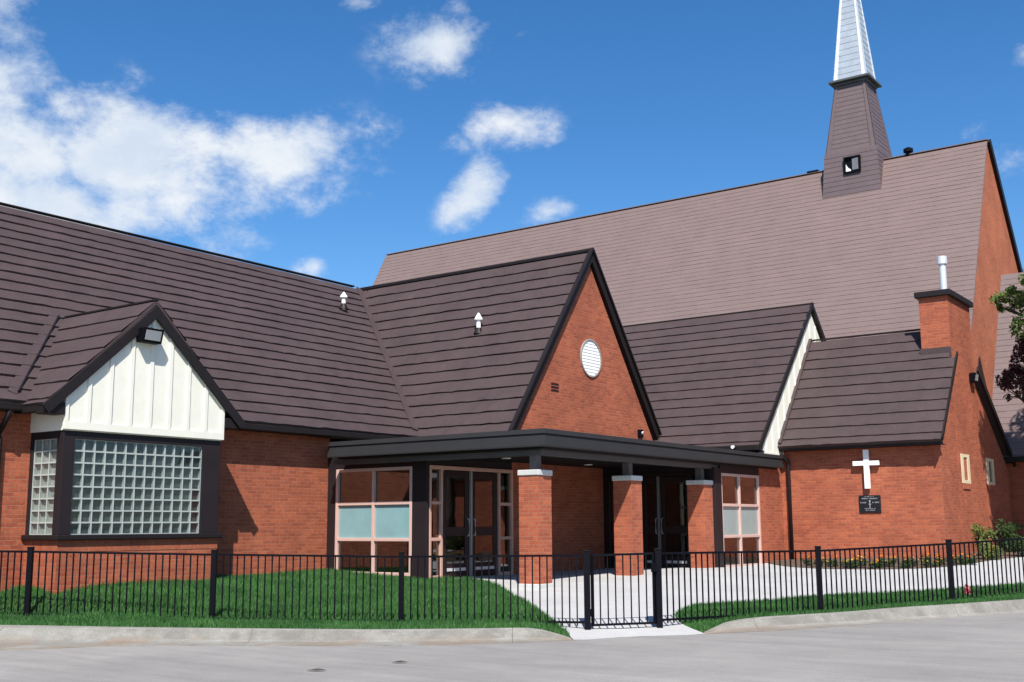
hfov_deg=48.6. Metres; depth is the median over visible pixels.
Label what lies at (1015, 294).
green tree
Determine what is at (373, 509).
window
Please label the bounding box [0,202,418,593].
hall building
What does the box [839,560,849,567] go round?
marigold
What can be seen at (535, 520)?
brick pillar
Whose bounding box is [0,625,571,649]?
kerb
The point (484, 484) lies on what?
door
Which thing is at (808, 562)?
marigold
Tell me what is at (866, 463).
wall cross
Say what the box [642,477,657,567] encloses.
door
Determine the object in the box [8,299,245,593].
bay window
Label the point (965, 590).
pink flower
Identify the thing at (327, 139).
sky
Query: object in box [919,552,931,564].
marigold
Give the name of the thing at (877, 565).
marigold
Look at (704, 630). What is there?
lawn
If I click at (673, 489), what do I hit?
door
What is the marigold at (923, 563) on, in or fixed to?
on the flower bed
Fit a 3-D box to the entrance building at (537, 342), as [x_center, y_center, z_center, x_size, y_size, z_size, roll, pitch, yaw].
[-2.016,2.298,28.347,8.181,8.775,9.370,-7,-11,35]
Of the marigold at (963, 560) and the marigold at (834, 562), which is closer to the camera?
the marigold at (963, 560)
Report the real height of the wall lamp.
0.200 m
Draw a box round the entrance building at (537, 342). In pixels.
[326,248,661,578]
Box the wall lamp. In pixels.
[637,429,643,437]
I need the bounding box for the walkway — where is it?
[456,557,1023,639]
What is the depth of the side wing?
29.15 m
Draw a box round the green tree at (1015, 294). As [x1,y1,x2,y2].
[988,269,1023,338]
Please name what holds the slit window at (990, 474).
in the chapel
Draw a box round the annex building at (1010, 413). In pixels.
[992,272,1023,584]
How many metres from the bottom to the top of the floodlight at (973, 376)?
0.240 m
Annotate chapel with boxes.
[777,256,1015,598]
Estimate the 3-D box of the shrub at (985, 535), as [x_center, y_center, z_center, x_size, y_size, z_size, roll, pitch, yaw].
[11.043,4.679,26.550,0.500,0.833,0.697,-7,-11,35]
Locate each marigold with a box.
[802,555,810,565]
[827,556,838,566]
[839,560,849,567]
[846,559,856,567]
[851,557,861,567]
[856,555,868,566]
[875,559,883,567]
[878,555,887,566]
[903,555,913,567]
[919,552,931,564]
[922,560,931,566]
[953,553,963,563]
[961,555,968,564]
[966,554,976,564]
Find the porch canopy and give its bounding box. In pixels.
[327,428,783,469]
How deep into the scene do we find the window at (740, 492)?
26.71 m
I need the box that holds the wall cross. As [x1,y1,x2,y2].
[853,449,879,488]
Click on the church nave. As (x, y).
(860, 263)
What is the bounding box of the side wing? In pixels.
[603,302,825,567]
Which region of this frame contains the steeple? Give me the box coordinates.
[823,0,891,198]
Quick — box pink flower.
[964,583,970,594]
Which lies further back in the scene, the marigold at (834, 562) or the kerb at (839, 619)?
the marigold at (834, 562)
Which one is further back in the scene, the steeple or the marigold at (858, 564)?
the steeple
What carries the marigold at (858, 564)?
on the flower bed
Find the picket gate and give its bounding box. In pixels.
[590,552,656,625]
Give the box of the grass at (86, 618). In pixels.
[0,567,1023,636]
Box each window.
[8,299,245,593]
[334,466,411,575]
[721,473,761,566]
[960,453,970,488]
[985,458,995,490]
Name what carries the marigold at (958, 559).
on the flower bed
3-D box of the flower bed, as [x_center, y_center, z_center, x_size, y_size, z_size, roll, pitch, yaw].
[10.549,5.420,28.605,11.203,0.296,5.685,7,-12,-37]
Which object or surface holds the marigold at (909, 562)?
on the flower bed
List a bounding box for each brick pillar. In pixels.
[517,455,552,606]
[612,463,643,575]
[686,469,714,567]
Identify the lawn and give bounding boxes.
[675,588,1022,631]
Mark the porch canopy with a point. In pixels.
(564, 448)
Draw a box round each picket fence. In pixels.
[0,547,590,629]
[654,538,1023,627]
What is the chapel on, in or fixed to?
on the ground
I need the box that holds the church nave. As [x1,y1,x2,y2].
[373,139,1022,398]
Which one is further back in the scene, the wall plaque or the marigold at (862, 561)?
the wall plaque
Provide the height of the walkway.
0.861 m
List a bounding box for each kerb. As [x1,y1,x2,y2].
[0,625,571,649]
[704,599,1023,633]
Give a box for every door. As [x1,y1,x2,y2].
[443,470,469,577]
[472,472,496,575]
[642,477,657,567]
[660,476,688,567]
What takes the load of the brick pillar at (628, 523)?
on the walkway
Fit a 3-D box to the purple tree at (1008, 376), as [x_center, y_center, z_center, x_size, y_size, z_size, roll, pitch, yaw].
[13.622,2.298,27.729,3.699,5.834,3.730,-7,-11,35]
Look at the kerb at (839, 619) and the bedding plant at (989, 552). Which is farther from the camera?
the bedding plant at (989, 552)
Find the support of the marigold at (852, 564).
on the flower bed
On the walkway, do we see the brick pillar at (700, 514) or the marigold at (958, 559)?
the brick pillar at (700, 514)
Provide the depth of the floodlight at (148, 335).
19.14 m
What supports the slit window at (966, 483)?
in the chapel
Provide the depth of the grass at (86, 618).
17.55 m
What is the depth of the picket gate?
15.81 m
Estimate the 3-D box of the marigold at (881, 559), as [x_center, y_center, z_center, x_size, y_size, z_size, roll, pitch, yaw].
[8.017,4.777,24.525,0.259,0.306,0.257,3,-10,-18]
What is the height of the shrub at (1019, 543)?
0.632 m
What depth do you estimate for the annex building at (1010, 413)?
32.41 m
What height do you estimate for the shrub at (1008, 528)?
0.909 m
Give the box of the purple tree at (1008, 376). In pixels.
[994,335,1023,402]
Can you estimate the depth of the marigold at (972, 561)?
24.40 m
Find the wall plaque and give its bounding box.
[859,495,881,512]
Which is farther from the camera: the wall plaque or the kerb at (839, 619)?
the wall plaque
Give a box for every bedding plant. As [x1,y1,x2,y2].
[974,543,1003,559]
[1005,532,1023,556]
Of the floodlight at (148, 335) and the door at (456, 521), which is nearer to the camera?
the floodlight at (148, 335)
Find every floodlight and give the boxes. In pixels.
[136,327,163,344]
[969,372,978,382]
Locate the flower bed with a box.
[770,549,1021,568]
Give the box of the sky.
[0,0,1023,288]
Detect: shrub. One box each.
[970,523,994,553]
[992,518,1022,551]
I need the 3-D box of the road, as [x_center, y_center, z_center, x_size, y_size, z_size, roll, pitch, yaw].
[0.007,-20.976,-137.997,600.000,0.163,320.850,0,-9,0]
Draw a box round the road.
[0,613,1023,681]
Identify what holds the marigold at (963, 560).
on the flower bed

